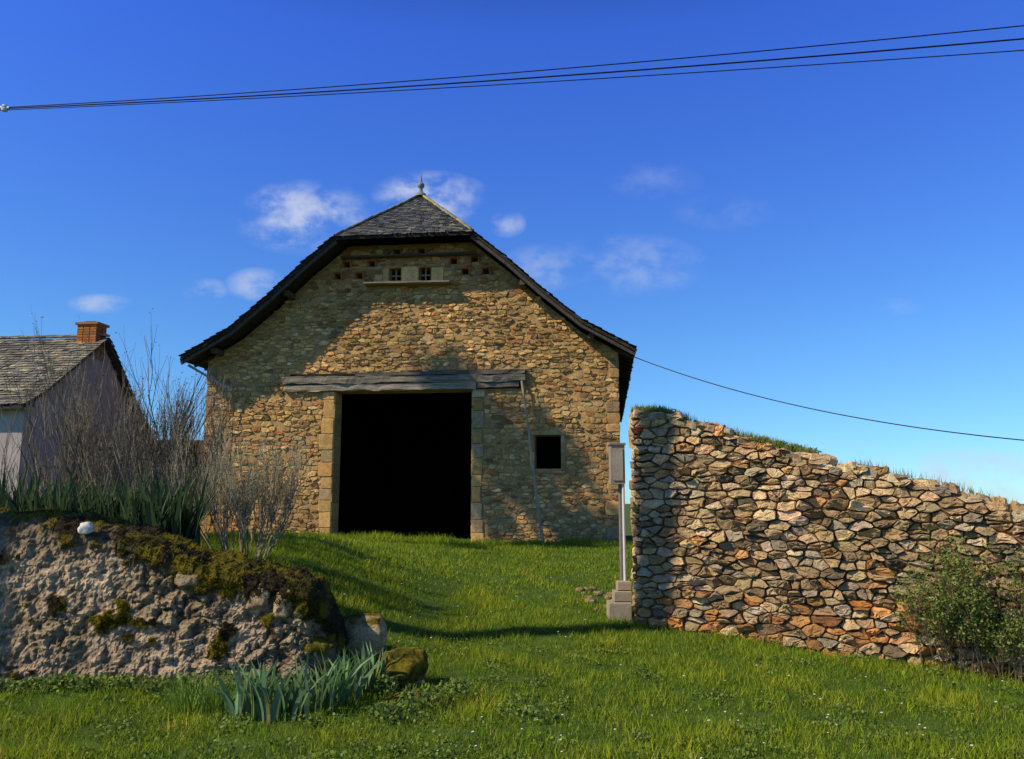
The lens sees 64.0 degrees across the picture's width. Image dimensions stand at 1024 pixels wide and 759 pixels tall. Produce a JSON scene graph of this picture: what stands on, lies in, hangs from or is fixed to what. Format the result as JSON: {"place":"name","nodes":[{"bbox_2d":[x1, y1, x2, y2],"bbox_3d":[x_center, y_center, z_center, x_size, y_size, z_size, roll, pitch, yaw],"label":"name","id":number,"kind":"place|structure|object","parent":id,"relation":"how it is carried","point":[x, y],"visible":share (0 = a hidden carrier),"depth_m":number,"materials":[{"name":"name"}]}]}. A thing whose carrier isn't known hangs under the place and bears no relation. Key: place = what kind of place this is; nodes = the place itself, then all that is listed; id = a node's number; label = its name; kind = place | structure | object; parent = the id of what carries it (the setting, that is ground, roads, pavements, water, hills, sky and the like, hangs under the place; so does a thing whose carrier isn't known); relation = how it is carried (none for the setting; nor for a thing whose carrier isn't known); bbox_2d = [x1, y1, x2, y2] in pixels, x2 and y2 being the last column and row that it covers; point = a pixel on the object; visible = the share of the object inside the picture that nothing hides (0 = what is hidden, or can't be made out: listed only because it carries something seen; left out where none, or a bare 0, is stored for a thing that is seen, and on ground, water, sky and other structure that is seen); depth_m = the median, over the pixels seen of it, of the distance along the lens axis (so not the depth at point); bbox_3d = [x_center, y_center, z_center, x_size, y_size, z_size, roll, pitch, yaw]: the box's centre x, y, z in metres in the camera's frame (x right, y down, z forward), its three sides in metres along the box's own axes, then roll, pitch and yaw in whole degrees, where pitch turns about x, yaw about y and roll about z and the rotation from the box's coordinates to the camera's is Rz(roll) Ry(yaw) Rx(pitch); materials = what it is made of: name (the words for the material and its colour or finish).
{"place":"outdoors","nodes":[
{"label":"outdoors","id":0,"kind":"place"},
{"bbox_2d":[201,529,634,610],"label":"grass lawn","id":1,"kind":"structure","parent":0,"point":[390,545],"depth_m":14.44,"materials":[{"name":"green plant"}]},
{"bbox_2d":[204,528,632,547],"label":"grass lawn","id":2,"kind":"structure","parent":0,"point":[436,539],"depth_m":20.40,"materials":[{"name":"green plant"}]},
{"bbox_2d":[0,504,1023,758],"bbox_3d":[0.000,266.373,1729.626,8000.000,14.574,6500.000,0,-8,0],"label":"grassy ground","id":3,"kind":"structure","parent":0,"point":[254,744],"depth_m":7.61,"materials":[{"name":"green plant"}]},
{"bbox_2d":[0,377,90,498],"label":"bare shrub","id":4,"kind":"object","parent":3,"relation":"on","point":[4,456],"visible":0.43,"depth_m":12.18,"materials":[{"name":"brown plant"}]},
{"bbox_2d":[0,321,151,507],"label":"white cottage","id":5,"kind":"structure","parent":3,"relation":"on","point":[12,350],"depth_m":24.73,"materials":[{"name":"paint"}]},
{"bbox_2d":[0,308,231,510],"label":"bare shrub","id":6,"kind":"object","parent":3,"relation":"on","point":[65,457],"visible":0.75,"depth_m":11.98,"materials":[{"name":"brown plant"}]},
{"bbox_2d":[65,466,206,508],"bbox_3d":[-10.207,3.487,21.749,4.858,2.309,2.538,0,-8,0],"label":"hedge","id":7,"kind":"object","parent":3,"relation":"on","point":[110,493],"visible":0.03,"depth_m":21.13,"materials":[{"name":"green plant"}]},
{"bbox_2d":[80,321,245,513],"bbox_3d":[-4.954,0.712,11.960,2.155,3.385,2.108,-8,-12,44],"label":"bare shrub","id":8,"kind":"object","parent":3,"relation":"on","point":[148,451],"visible":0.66,"depth_m":11.62,"materials":[{"name":"brown plant"}]},
{"bbox_2d":[107,372,236,544],"bbox_3d":[-4.563,1.112,11.174,1.538,2.467,1.487,-4,-9,25],"label":"bare shrub","id":9,"kind":"object","parent":3,"relation":"on","point":[203,441],"visible":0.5,"depth_m":11.04,"materials":[{"name":"brown plant"}]},
{"bbox_2d":[0,508,351,683],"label":"mossy stone wall","id":10,"kind":"structure","parent":3,"relation":"on","point":[99,578],"depth_m":7.81,"materials":[{"name":"grey stone"}]},
{"bbox_2d":[77,522,93,533],"bbox_3d":[-4.120,1.434,7.916,0.143,0.122,0.095,0,-8,0],"label":"coping stone","id":11,"kind":"object","parent":10,"relation":"on","point":[85,527],"visible":1,"depth_m":7.88,"materials":[{"name":"stone"}]},
{"bbox_2d":[0,464,220,543],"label":"iris clump","id":12,"kind":"object","parent":10,"relation":"on","point":[151,509],"visible":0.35,"depth_m":9.37,"materials":[{"name":"green plant"}]},
{"bbox_2d":[0,507,351,681],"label":"moss","id":13,"kind":"object","parent":10,"relation":"on","point":[253,590],"visible":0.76,"depth_m":7.85,"materials":[{"name":"green plant"}]},
{"bbox_2d":[174,572,199,588],"bbox_3d":[-3.098,1.919,7.850,0.234,0.168,0.174,0,-8,0],"label":"coping stone","id":14,"kind":"object","parent":10,"relation":"on","point":[181,581],"visible":0.88,"depth_m":7.79,"materials":[{"name":"beige stone"}]},
{"bbox_2d":[246,583,270,609],"bbox_3d":[-2.420,2.083,7.864,0.240,0.274,0.216,0,-8,0],"label":"coping stone","id":15,"kind":"object","parent":10,"relation":"attached to","point":[254,602],"visible":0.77,"depth_m":7.77,"materials":[{"name":"beige stone"}]},
{"bbox_2d":[273,589,292,617],"bbox_3d":[-2.177,2.135,7.821,0.194,0.267,0.153,0,-8,0],"label":"coping stone","id":16,"kind":"object","parent":10,"relation":"attached to","point":[281,610],"visible":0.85,"depth_m":7.75,"materials":[{"name":"grey stone"}]},
{"bbox_2d":[151,440,203,495],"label":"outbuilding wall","id":17,"kind":"structure","parent":3,"relation":"on","point":[200,442],"depth_m":25.44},
{"bbox_2d":[151,665,258,716],"bbox_3d":[-2.525,2.577,6.760,1.002,0.362,0.743,-5,-10,32],"label":"grass tussock","id":18,"kind":"object","parent":3,"relation":"on","point":[194,699],"depth_m":6.70,"materials":[{"name":"green plant"}]},
{"bbox_2d":[160,409,310,559],"bbox_3d":[-3.442,1.362,10.234,1.729,1.868,1.625,0,-8,0],"label":"bare shrub","id":19,"kind":"object","parent":3,"relation":"on","point":[247,501],"visible":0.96,"depth_m":10.17,"materials":[{"name":"brown plant"}]},
{"bbox_2d":[0,668,557,723],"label":"weeds","id":20,"kind":"object","parent":3,"relation":"on","point":[85,680],"visible":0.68,"depth_m":7.24,"materials":[{"name":"green plant"}]},
{"bbox_2d":[207,648,376,723],"bbox_3d":[-1.713,2.447,6.570,1.367,0.537,0.749,4,-9,-22],"label":"iris clump","id":21,"kind":"object","parent":3,"relation":"on","point":[256,701],"visible":0.94,"depth_m":6.51,"materials":[{"name":"green plant"}]},
{"bbox_2d":[302,633,338,669],"bbox_3d":[-1.899,2.618,7.948,0.493,0.383,0.418,0,-8,0],"label":"mossy rock","id":22,"kind":"object","parent":3,"relation":"on","point":[326,646],"visible":0.48,"depth_m":7.79,"materials":[{"name":"grey stone"}]},
{"bbox_2d":[300,640,392,705],"bbox_3d":[-1.424,2.575,7.184,0.812,0.479,1.294,-5,-10,30],"label":"iris clump","id":23,"kind":"object","parent":3,"relation":"on","point":[360,680],"visible":0.73,"depth_m":7.13,"materials":[{"name":"green plant"}]},
{"bbox_2d":[343,613,387,659],"bbox_3d":[-1.521,2.642,8.424,0.508,0.453,0.402,0,-8,0],"label":"mossy boulder","id":24,"kind":"object","parent":3,"relation":"on","point":[369,628],"visible":0.78,"depth_m":8.28,"materials":[{"name":"grey stone"}]},
{"bbox_2d":[382,646,428,687],"bbox_3d":[-0.994,2.669,7.576,0.427,0.406,0.380,0,-8,0],"label":"mossy boulder","id":25,"kind":"object","parent":3,"relation":"on","point":[408,665],"visible":0.81,"depth_m":7.46,"materials":[{"name":"stone"}]},
{"bbox_2d":[178,175,636,542],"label":"stone barn","id":26,"kind":"structure","parent":3,"relation":"on","point":[421,361],"depth_m":22.40,"materials":[{"name":"brown stone"}]},
{"bbox_2d":[390,268,430,280],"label":"pigeon windows","id":27,"kind":"structure","parent":26,"relation":"in","point":[426,274],"depth_m":22.77,"materials":[{"name":"grey wood"}]},
{"bbox_2d":[633,356,1023,440],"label":"telephone cable","id":28,"kind":"object","parent":26,"relation":"attached to","point":[836,413],"visible":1,"depth_m":16.73,"materials":[{"name":"rubber"}]},
{"bbox_2d":[383,691,439,703],"bbox_3d":[-0.856,2.768,7.064,0.559,0.147,0.345,0,-8,0],"label":"flat stone","id":29,"kind":"object","parent":3,"relation":"on","point":[397,697],"visible":0.22,"depth_m":7.01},
{"bbox_2d":[0,632,1023,758],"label":"lawn weeds","id":30,"kind":"object","parent":3,"relation":"on","point":[389,744],"visible":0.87,"depth_m":6.34,"materials":[{"name":"green plant"}]},
{"bbox_2d":[575,587,611,610],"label":"loose stones","id":31,"kind":"object","parent":3,"relation":"on","point":[608,595],"visible":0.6,"depth_m":12.65,"materials":[{"name":"beige stone"}]},
{"bbox_2d":[606,443,631,621],"bbox_3d":[1.469,2.151,11.442,0.339,2.532,0.571,0,-8,0],"label":"utility meter post","id":32,"kind":"object","parent":3,"relation":"on","point":[619,604],"visible":0.88,"depth_m":11.52,"materials":[{"name":"concrete"}]},
{"bbox_2d":[337,543,1002,758],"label":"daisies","id":33,"kind":"object","parent":3,"relation":"on","point":[684,675],"visible":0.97,"depth_m":6.88,"materials":[{"name":"white plant"}]},
{"bbox_2d":[628,407,1023,681],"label":"wall stones","id":34,"kind":"object","parent":3,"relation":"on","point":[786,512],"depth_m":10.18,"materials":[{"name":"beige stone"}]},
{"bbox_2d":[631,406,821,453],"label":"wall top plants","id":35,"kind":"object","parent":34,"relation":"on","point":[815,450],"depth_m":10.69,"materials":[{"name":"green plant"}]},
{"bbox_2d":[634,418,1023,678],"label":"stone wall","id":36,"kind":"structure","parent":3,"relation":"on","point":[890,518],"depth_m":10.20,"materials":[{"name":"brown stone"}]},
{"bbox_2d":[886,525,1023,685],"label":"bush","id":37,"kind":"object","parent":3,"relation":"on","point":[946,609],"visible":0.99,"depth_m":9.01,"materials":[{"name":"green plant"}]},
{"bbox_2d":[0,25,1023,111],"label":"power lines","id":38,"kind":"object","parent":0,"point":[4,108],"visible":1,"depth_m":12.28,"materials":[{"name":"black metal"}]},
{"bbox_2d":[0,0,1023,503],"label":"sky","id":39,"kind":"structure","parent":0,"point":[843,238],"materials":[{"name":"blue"}]},
{"bbox_2d":[631,403,1012,508],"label":"wall top grass","id":40,"kind":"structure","parent":0,"point":[772,441],"depth_m":10.62,"materials":[{"name":"green plant"}]}
]}

